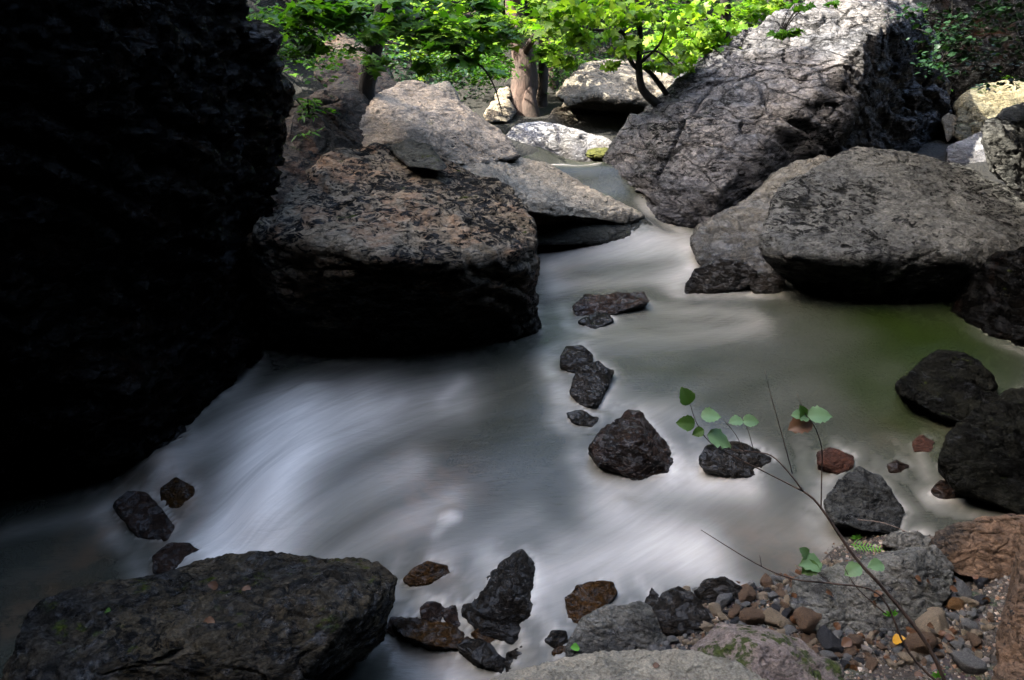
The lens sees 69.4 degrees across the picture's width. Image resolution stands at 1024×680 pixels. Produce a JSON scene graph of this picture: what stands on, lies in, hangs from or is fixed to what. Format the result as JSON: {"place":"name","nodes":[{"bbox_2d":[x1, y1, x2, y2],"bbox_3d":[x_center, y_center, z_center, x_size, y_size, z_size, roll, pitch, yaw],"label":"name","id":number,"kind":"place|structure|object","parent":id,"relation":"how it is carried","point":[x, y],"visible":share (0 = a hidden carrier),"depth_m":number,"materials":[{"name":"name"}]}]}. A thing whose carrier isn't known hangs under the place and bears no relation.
{"place":"outdoors","nodes":[
{"label":"outdoors","id":0,"kind":"place"},
{"bbox_2d":[0,0,295,501],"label":"cliff","id":1,"kind":"structure","parent":0,"point":[142,144],"depth_m":3.59,"materials":[{"name":"stone"}]},
{"bbox_2d":[0,146,1023,679],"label":"water","id":2,"kind":"structure","parent":0,"point":[472,466],"depth_m":3.94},
{"bbox_2d":[113,491,174,540],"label":"rock","id":3,"kind":"object","parent":2,"relation":"in","point":[141,514],"visible":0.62,"depth_m":3.86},
{"bbox_2d":[152,542,198,573],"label":"rock","id":4,"kind":"object","parent":2,"relation":"in","point":[169,556],"visible":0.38,"depth_m":3.61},
{"bbox_2d":[160,477,194,508],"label":"rock","id":5,"kind":"object","parent":2,"relation":"in","point":[176,492],"visible":0.51,"depth_m":3.99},
{"bbox_2d":[403,561,449,585],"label":"rock","id":6,"kind":"object","parent":2,"relation":"in","point":[427,573],"visible":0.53,"depth_m":3.18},
{"bbox_2d":[392,617,471,651],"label":"rock","id":7,"kind":"object","parent":2,"relation":"in","point":[435,636],"visible":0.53,"depth_m":2.95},
{"bbox_2d":[420,601,444,621],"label":"rock","id":8,"kind":"object","parent":7,"relation":"on","point":[430,611],"visible":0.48,"depth_m":3.04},
{"bbox_2d":[457,638,505,672],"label":"rock","id":9,"kind":"object","parent":2,"relation":"in","point":[481,654],"visible":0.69,"depth_m":2.86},
{"bbox_2d":[461,549,534,644],"bbox_3d":[-0.036,1.161,3.209,0.366,0.477,0.598,0,25,0],"label":"rock","id":10,"kind":"object","parent":2,"relation":"in","point":[499,608],"visible":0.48,"depth_m":3.00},
{"bbox_2d":[560,345,592,372],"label":"rock","id":11,"kind":"object","parent":2,"relation":"in","point":[573,359],"visible":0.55,"depth_m":4.64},
{"bbox_2d":[566,410,598,426],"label":"rock","id":12,"kind":"object","parent":2,"relation":"in","point":[580,417],"visible":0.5,"depth_m":4.11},
{"bbox_2d":[564,580,617,623],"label":"rock","id":13,"kind":"object","parent":2,"relation":"in","point":[584,599],"visible":0.53,"depth_m":2.99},
{"bbox_2d":[569,361,613,407],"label":"rock","id":14,"kind":"object","parent":2,"relation":"in","point":[591,381],"visible":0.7,"depth_m":4.33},
{"bbox_2d":[578,312,613,328],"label":"rock","id":15,"kind":"object","parent":2,"relation":"in","point":[595,320],"visible":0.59,"depth_m":5.21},
{"bbox_2d":[572,291,649,315],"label":"rock","id":16,"kind":"object","parent":2,"relation":"in","point":[615,303],"visible":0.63,"depth_m":5.41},
{"bbox_2d":[588,409,672,479],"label":"rock","id":17,"kind":"object","parent":2,"relation":"in","point":[632,444],"visible":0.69,"depth_m":3.72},
{"bbox_2d":[684,259,757,293],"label":"rock","id":18,"kind":"object","parent":2,"relation":"in","point":[715,276],"visible":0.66,"depth_m":5.78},
{"bbox_2d":[750,272,785,293],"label":"rock","id":19,"kind":"object","parent":2,"relation":"in","point":[765,283],"visible":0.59,"depth_m":5.78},
{"bbox_2d":[789,544,953,633],"bbox_3d":[1.417,1.014,2.876,0.792,0.435,0.406,-7,26,-14],"label":"rock","id":20,"kind":"object","parent":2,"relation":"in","point":[854,610],"visible":0.59,"depth_m":2.74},
{"bbox_2d":[246,0,1023,679],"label":"ground","id":21,"kind":"structure","parent":0,"point":[608,126],"depth_m":10.79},
{"bbox_2d":[156,425,185,448],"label":"rock","id":22,"kind":"object","parent":21,"relation":"on","point":[181,429],"visible":0.11,"depth_m":4.28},
{"bbox_2d":[1,551,397,679],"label":"boulder","id":23,"kind":"object","parent":21,"relation":"on","point":[289,616],"visible":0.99,"depth_m":2.49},
{"bbox_2d":[271,76,383,211],"bbox_3d":[-1.851,-1.663,6.632,1.340,1.203,3.821,0,25,0],"label":"boulder","id":24,"kind":"object","parent":21,"relation":"on","point":[348,100],"visible":0.27,"depth_m":5.99,"materials":[{"name":"grey stone"}]},
{"bbox_2d":[246,0,364,87],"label":"shrub","id":25,"kind":"object","parent":24,"relation":"on","point":[266,13],"visible":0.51,"depth_m":5.76,"materials":[{"name":"green plant"}]},
{"bbox_2d":[290,98,339,141],"bbox_3d":[-1.482,-1.632,5.432,0.435,0.317,0.335,10,27,20],"label":"shrub","id":26,"kind":"object","parent":24,"relation":"on","point":[307,103],"visible":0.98,"depth_m":5.41,"materials":[{"name":"green plant"}]},
{"bbox_2d":[314,33,395,89],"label":"boulder","id":27,"kind":"object","parent":21,"relation":"on","point":[350,67],"visible":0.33,"depth_m":7.93,"materials":[{"name":"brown stone"}]},
{"bbox_2d":[257,0,524,114],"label":"tree","id":28,"kind":"object","parent":21,"relation":"on","point":[379,27],"visible":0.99,"depth_m":5.62,"materials":[{"name":"green plant"}]},
{"bbox_2d":[244,142,541,356],"bbox_3d":[-0.894,-0.542,5.735,2.250,1.758,3.110,0,25,0],"label":"boulder","id":29,"kind":"object","parent":21,"relation":"on","point":[375,248],"visible":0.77,"depth_m":4.60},
{"bbox_2d":[390,139,446,171],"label":"rock","id":30,"kind":"object","parent":29,"relation":"on","point":[411,153],"visible":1,"depth_m":5.51,"materials":[{"name":"stone"}]},
{"bbox_2d":[386,616,404,636],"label":"rock","id":31,"kind":"object","parent":21,"relation":"on","point":[391,630],"visible":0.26,"depth_m":3.02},
{"bbox_2d":[382,36,493,102],"bbox_3d":[-0.975,-3.240,8.872,1.560,0.858,1.651,0,25,0],"label":"shrub","id":32,"kind":"object","parent":21,"relation":"on","point":[426,78],"visible":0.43,"depth_m":8.68,"materials":[{"name":"green plant"}]},
{"bbox_2d":[442,605,460,626],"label":"rock","id":33,"kind":"object","parent":21,"relation":"on","point":[449,614],"visible":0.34,"depth_m":3.03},
{"bbox_2d":[385,0,567,116],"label":"tree","id":34,"kind":"object","parent":21,"relation":"on","point":[524,90],"visible":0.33,"depth_m":10.01,"materials":[{"name":"green plant"}]},
{"bbox_2d":[433,38,525,101],"bbox_3d":[-0.505,-3.275,9.008,1.379,0.812,1.164,-12,28,-25],"label":"shrub","id":35,"kind":"object","parent":21,"relation":"on","point":[498,63],"visible":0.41,"depth_m":9.00,"materials":[{"name":"green plant"}]},
{"bbox_2d":[470,629,494,642],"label":"rock","id":36,"kind":"object","parent":21,"relation":"on","point":[475,634],"visible":0.12,"depth_m":2.93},
{"bbox_2d":[484,99,516,122],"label":"rock","id":37,"kind":"object","parent":21,"relation":"on","point":[492,113],"visible":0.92,"depth_m":10.68,"materials":[{"name":"stone"}]},
{"bbox_2d":[494,87,511,99],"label":"rock","id":38,"kind":"object","parent":37,"relation":"on","point":[504,93],"visible":0.84,"depth_m":10.94,"materials":[{"name":"stone"}]},
{"bbox_2d":[505,646,522,671],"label":"rock","id":39,"kind":"object","parent":21,"relation":"on","point":[512,655],"visible":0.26,"depth_m":2.86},
{"bbox_2d":[522,0,566,106],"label":"tree","id":40,"kind":"object","parent":21,"relation":"on","point":[541,96],"visible":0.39,"depth_m":11.29,"materials":[{"name":"brown plant"}]},
{"bbox_2d":[461,157,644,224],"bbox_3d":[0.328,-1.406,7.024,1.550,0.735,2.330,18,30,34],"label":"boulder","id":41,"kind":"object","parent":21,"relation":"on","point":[548,193],"visible":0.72,"depth_m":6.74,"materials":[{"name":"stone"}]},
{"bbox_2d":[358,80,519,165],"bbox_3d":[-0.686,-2.058,7.109,1.530,0.750,2.811,0,25,0],"label":"boulder","id":42,"kind":"object","parent":41,"relation":"on","point":[449,127],"visible":0.73,"depth_m":6.79,"materials":[{"name":"stone"}]},
{"bbox_2d":[430,81,460,101],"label":"boulder","id":43,"kind":"object","parent":42,"relation":"on","point":[447,87],"visible":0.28,"depth_m":7.89,"materials":[{"name":"stone"}]},
{"bbox_2d":[544,630,568,647],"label":"rock","id":44,"kind":"object","parent":21,"relation":"on","point":[554,638],"visible":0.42,"depth_m":2.87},
{"bbox_2d":[551,646,565,655],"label":"rock","id":45,"kind":"object","parent":21,"relation":"on","point":[558,650],"visible":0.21,"depth_m":2.84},
{"bbox_2d":[506,121,611,161],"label":"boulder","id":46,"kind":"object","parent":21,"relation":"on","point":[565,142],"visible":0.54,"depth_m":9.06,"materials":[{"name":"white stone"}]},
{"bbox_2d":[586,147,607,159],"bbox_3d":[1.086,-2.307,9.140,0.432,0.158,0.340,0,25,0],"label":"moss cushion","id":47,"kind":"object","parent":46,"relation":"on","point":[596,153],"visible":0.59,"depth_m":9.04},
{"bbox_2d":[545,106,577,125],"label":"rock","id":48,"kind":"object","parent":21,"relation":"on","point":[563,115],"visible":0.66,"depth_m":10.63,"materials":[{"name":"stone"}]},
{"bbox_2d":[548,0,588,88],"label":"tree","id":49,"kind":"object","parent":21,"relation":"on","point":[556,70],"visible":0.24,"depth_m":12.19,"materials":[{"name":"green plant"}]},
{"bbox_2d":[536,219,651,244],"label":"rock","id":50,"kind":"object","parent":21,"relation":"on","point":[571,233],"visible":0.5,"depth_m":6.71,"materials":[{"name":"stone"}]},
{"bbox_2d":[537,22,652,93],"bbox_3d":[1.369,-4.763,12.376,2.592,1.305,1.570,-16,30,-31],"label":"shrub","id":51,"kind":"object","parent":21,"relation":"on","point":[564,73],"visible":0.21,"depth_m":12.07,"materials":[{"name":"green plant"}]},
{"bbox_2d":[556,59,674,115],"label":"boulder","id":52,"kind":"object","parent":21,"relation":"on","point":[589,88],"visible":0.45,"depth_m":10.28,"materials":[{"name":"stone"}]},
{"bbox_2d":[490,648,765,679],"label":"rock","id":53,"kind":"object","parent":21,"relation":"on","point":[674,664],"visible":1,"depth_m":2.32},
{"bbox_2d":[246,0,1012,94],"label":"undergrowth","id":54,"kind":"object","parent":21,"relation":"on","point":[671,4],"visible":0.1,"depth_m":12.00,"materials":[{"name":"green plant"}]},
{"bbox_2d":[644,588,658,606],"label":"rock","id":55,"kind":"object","parent":21,"relation":"on","point":[652,599],"visible":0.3,"depth_m":2.99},
{"bbox_2d":[652,586,710,635],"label":"rock","id":56,"kind":"object","parent":21,"relation":"on","point":[679,611],"visible":0.62,"depth_m":2.79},
{"bbox_2d":[694,576,741,604],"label":"rock","id":57,"kind":"object","parent":21,"relation":"on","point":[708,590],"visible":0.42,"depth_m":2.94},
{"bbox_2d":[727,608,739,618],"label":"pebble","id":58,"kind":"object","parent":21,"relation":"on","point":[733,613],"visible":0.82,"depth_m":2.81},
{"bbox_2d":[698,441,771,478],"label":"rock","id":59,"kind":"object","parent":21,"relation":"on","point":[712,459],"visible":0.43,"depth_m":3.72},
{"bbox_2d":[690,155,830,273],"bbox_3d":[2.307,-1.173,6.940,0.972,0.993,2.441,15,29,30],"label":"rock","id":60,"kind":"object","parent":21,"relation":"on","point":[733,232],"visible":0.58,"depth_m":6.49,"materials":[{"name":"stone"}]},
{"bbox_2d":[760,573,772,587],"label":"stone","id":61,"kind":"object","parent":21,"relation":"on","point":[766,580],"visible":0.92,"depth_m":3.02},
{"bbox_2d":[689,622,844,679],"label":"rock","id":62,"kind":"object","parent":21,"relation":"on","point":[766,653],"visible":0.79,"depth_m":2.45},
{"bbox_2d":[603,0,952,227],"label":"boulder","id":63,"kind":"object","parent":21,"relation":"on","point":[732,124],"visible":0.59,"depth_m":7.73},
{"bbox_2d":[518,0,757,106],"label":"tree","id":64,"kind":"object","parent":63,"relation":"on","point":[570,13],"visible":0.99,"depth_m":7.77,"materials":[{"name":"green plant"}]},
{"bbox_2d":[625,0,787,57],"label":"shrub","id":65,"kind":"object","parent":63,"relation":"on","point":[772,4],"visible":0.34,"depth_m":9.72,"materials":[{"name":"green plant"}]},
{"bbox_2d":[659,0,771,39],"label":"tree","id":66,"kind":"object","parent":63,"relation":"on","point":[726,16],"visible":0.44,"depth_m":9.59,"materials":[{"name":"green plant"}]},
{"bbox_2d":[757,0,801,20],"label":"tree","id":67,"kind":"object","parent":63,"relation":"on","point":[789,3],"visible":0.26,"depth_m":9.82,"materials":[{"name":"green plant"}]},
{"bbox_2d":[766,0,840,40],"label":"shrub","id":68,"kind":"object","parent":63,"relation":"on","point":[783,33],"visible":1,"depth_m":6.39,"materials":[{"name":"green plant"}]},
{"bbox_2d":[880,0,1023,92],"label":"shrub","id":69,"kind":"object","parent":63,"relation":"on","point":[965,53],"visible":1,"depth_m":6.89,"materials":[{"name":"green plant"}]},
{"bbox_2d":[676,372,945,679],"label":"twig","id":70,"kind":"object","parent":21,"relation":"on","point":[801,422],"visible":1,"depth_m":2.06,"materials":[{"name":"green plant"}]},
{"bbox_2d":[645,530,1009,679],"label":"gravel","id":71,"kind":"structure","parent":21,"relation":"on","point":[928,664],"depth_m":2.69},
{"bbox_2d":[565,601,667,656],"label":"rock","id":72,"kind":"object","parent":71,"relation":"on","point":[627,627],"visible":0.56,"depth_m":2.75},
{"bbox_2d":[699,621,713,631],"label":"stone","id":73,"kind":"object","parent":71,"relation":"on","point":[705,626],"visible":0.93,"depth_m":2.75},
{"bbox_2d":[708,602,721,615],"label":"stone","id":74,"kind":"object","parent":71,"relation":"on","point":[715,608],"visible":0.86,"depth_m":2.84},
{"bbox_2d":[715,593,732,608],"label":"stone","id":75,"kind":"object","parent":71,"relation":"on","point":[723,600],"visible":0.83,"depth_m":2.89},
{"bbox_2d":[738,583,755,602],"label":"stone","id":76,"kind":"object","parent":71,"relation":"on","point":[747,592],"visible":0.9,"depth_m":2.91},
{"bbox_2d":[739,607,764,625],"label":"stone","id":77,"kind":"object","parent":71,"relation":"on","point":[751,616],"visible":0.83,"depth_m":2.75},
{"bbox_2d":[763,607,791,628],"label":"stone","id":78,"kind":"object","parent":71,"relation":"on","point":[775,618],"visible":0.88,"depth_m":2.74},
{"bbox_2d":[781,607,793,618],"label":"pebble","id":79,"kind":"object","parent":71,"relation":"on","point":[787,613],"visible":0.66,"depth_m":2.78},
{"bbox_2d":[793,606,821,634],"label":"stone","id":80,"kind":"object","parent":71,"relation":"on","point":[807,620],"visible":0.81,"depth_m":2.68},
{"bbox_2d":[820,650,836,659],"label":"pebble","id":81,"kind":"object","parent":71,"relation":"on","point":[829,654],"visible":0.82,"depth_m":2.54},
{"bbox_2d":[816,625,842,652],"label":"stone","id":82,"kind":"object","parent":71,"relation":"on","point":[828,639],"visible":0.85,"depth_m":2.59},
{"bbox_2d":[841,637,851,646],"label":"pebble","id":83,"kind":"object","parent":82,"relation":"on","point":[846,641],"visible":1,"depth_m":2.58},
{"bbox_2d":[915,607,948,635],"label":"stone","id":84,"kind":"object","parent":71,"relation":"on","point":[936,617],"visible":0.84,"depth_m":2.65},
{"bbox_2d":[945,597,963,610],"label":"stone","id":85,"kind":"object","parent":71,"relation":"on","point":[954,603],"visible":0.96,"depth_m":2.75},
{"bbox_2d":[953,575,971,597],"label":"stone","id":86,"kind":"object","parent":71,"relation":"on","point":[962,588],"visible":0.59,"depth_m":2.82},
{"bbox_2d":[950,650,987,674],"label":"stone","id":87,"kind":"object","parent":71,"relation":"on","point":[966,662],"visible":0.98,"depth_m":2.43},
{"bbox_2d":[972,594,989,605],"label":"stone","id":88,"kind":"object","parent":71,"relation":"on","point":[978,598],"visible":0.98,"depth_m":2.76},
{"bbox_2d":[816,447,854,474],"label":"rock","id":89,"kind":"object","parent":21,"relation":"on","point":[836,461],"visible":0.59,"depth_m":3.70,"materials":[{"name":"orange stone"}]},
{"bbox_2d":[843,646,855,655],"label":"pebble","id":90,"kind":"object","parent":21,"relation":"on","point":[851,650],"visible":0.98,"depth_m":2.56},
{"bbox_2d":[847,634,863,647],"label":"pebble","id":91,"kind":"object","parent":21,"relation":"on","point":[857,640],"visible":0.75,"depth_m":2.59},
{"bbox_2d":[823,466,904,533],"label":"rock","id":92,"kind":"object","parent":21,"relation":"on","point":[859,492],"visible":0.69,"depth_m":3.36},
{"bbox_2d":[851,540,886,551],"bbox_3d":[1.538,0.881,3.159,0.170,0.028,0.048,2,25,4],"label":"fern","id":93,"kind":"object","parent":21,"relation":"on","point":[866,547],"visible":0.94,"depth_m":3.16,"materials":[{"name":"green plant"}]},
{"bbox_2d":[865,657,877,671],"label":"pebble","id":94,"kind":"object","parent":21,"relation":"on","point":[871,664],"visible":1,"depth_m":2.49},
{"bbox_2d":[758,146,1023,303],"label":"boulder","id":95,"kind":"object","parent":21,"relation":"on","point":[876,225],"visible":0.8,"depth_m":5.57,"materials":[{"name":"grey stone"}]},
{"bbox_2d":[887,459,908,472],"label":"rock","id":96,"kind":"object","parent":21,"relation":"on","point":[896,466],"visible":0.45,"depth_m":3.68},
{"bbox_2d":[882,531,930,550],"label":"rock","id":97,"kind":"object","parent":21,"relation":"on","point":[895,541],"visible":0.38,"depth_m":3.12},
{"bbox_2d":[897,651,919,664],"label":"stone","id":98,"kind":"object","parent":21,"relation":"on","point":[906,658],"visible":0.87,"depth_m":2.51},
{"bbox_2d":[905,631,937,654],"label":"stone","id":99,"kind":"object","parent":21,"relation":"on","point":[914,642],"visible":0.74,"depth_m":2.55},
{"bbox_2d":[912,435,934,451],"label":"rock","id":100,"kind":"object","parent":21,"relation":"on","point":[921,443],"visible":0.45,"depth_m":3.81,"materials":[{"name":"orange stone"}]},
{"bbox_2d":[895,349,998,421],"bbox_3d":[2.629,0.337,4.462,0.539,0.623,1.220,15,29,29],"label":"rock","id":101,"kind":"object","parent":21,"relation":"on","point":[947,385],"visible":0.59,"depth_m":4.10,"materials":[{"name":"stone"}]},
{"bbox_2d":[931,480,964,498],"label":"rock","id":102,"kind":"object","parent":21,"relation":"on","point":[941,489],"visible":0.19,"depth_m":3.49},
{"bbox_2d":[945,612,959,620],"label":"pebble","id":103,"kind":"object","parent":21,"relation":"on","point":[952,616],"visible":0.97,"depth_m":2.70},
{"bbox_2d":[950,641,963,649],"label":"pebble","id":104,"kind":"object","parent":21,"relation":"on","point":[956,645],"visible":0.94,"depth_m":2.55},
{"bbox_2d":[946,132,985,163],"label":"rock","id":105,"kind":"object","parent":21,"relation":"on","point":[969,149],"visible":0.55,"depth_m":8.84,"materials":[{"name":"white stone"}]},
{"bbox_2d":[958,596,978,606],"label":"pebble","id":106,"kind":"object","parent":21,"relation":"on","point":[971,602],"visible":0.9,"depth_m":2.76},
{"bbox_2d":[960,618,977,631],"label":"pebble","id":107,"kind":"object","parent":21,"relation":"on","point":[968,625],"visible":0.69,"depth_m":2.63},
{"bbox_2d":[966,632,981,647],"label":"pebble","id":108,"kind":"object","parent":21,"relation":"on","point":[974,639],"visible":0.98,"depth_m":2.55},
{"bbox_2d":[925,0,1023,114],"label":"boulder","id":109,"kind":"object","parent":21,"relation":"on","point":[960,84],"visible":0.17,"depth_m":10.44,"materials":[{"name":"stone"}]},
{"bbox_2d":[928,513,1023,580],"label":"rock","id":110,"kind":"object","parent":21,"relation":"on","point":[984,546],"visible":0.56,"depth_m":2.91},
{"bbox_2d":[937,388,1023,514],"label":"boulder","id":111,"kind":"object","parent":21,"relation":"on","point":[981,456],"visible":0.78,"depth_m":3.43,"materials":[{"name":"stone"}]},
{"bbox_2d":[972,577,988,588],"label":"stone","id":112,"kind":"object","parent":21,"relation":"on","point":[980,582],"visible":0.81,"depth_m":2.85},
{"bbox_2d":[951,246,1023,346],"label":"boulder","id":113,"kind":"object","parent":21,"relation":"on","point":[989,300],"visible":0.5,"depth_m":5.14,"materials":[{"name":"stone"}]},
{"bbox_2d":[953,79,1023,140],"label":"boulder","id":114,"kind":"object","parent":21,"relation":"on","point":[974,109],"visible":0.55,"depth_m":9.53,"materials":[{"name":"yellow stone"}]},
{"bbox_2d":[980,102,1023,195],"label":"boulder","id":115,"kind":"object","parent":21,"relation":"on","point":[1002,140],"visible":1,"depth_m":6.90,"materials":[{"name":"grey stone"}]},
{"bbox_2d":[991,520,1023,679],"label":"rock","id":116,"kind":"object","parent":21,"relation":"on","point":[1009,637],"visible":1,"depth_m":2.25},
{"bbox_2d":[941,113,956,141],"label":"rock","id":117,"kind":"object","parent":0,"point":[948,121],"visible":0.78,"depth_m":9.46,"materials":[{"name":"stone"}]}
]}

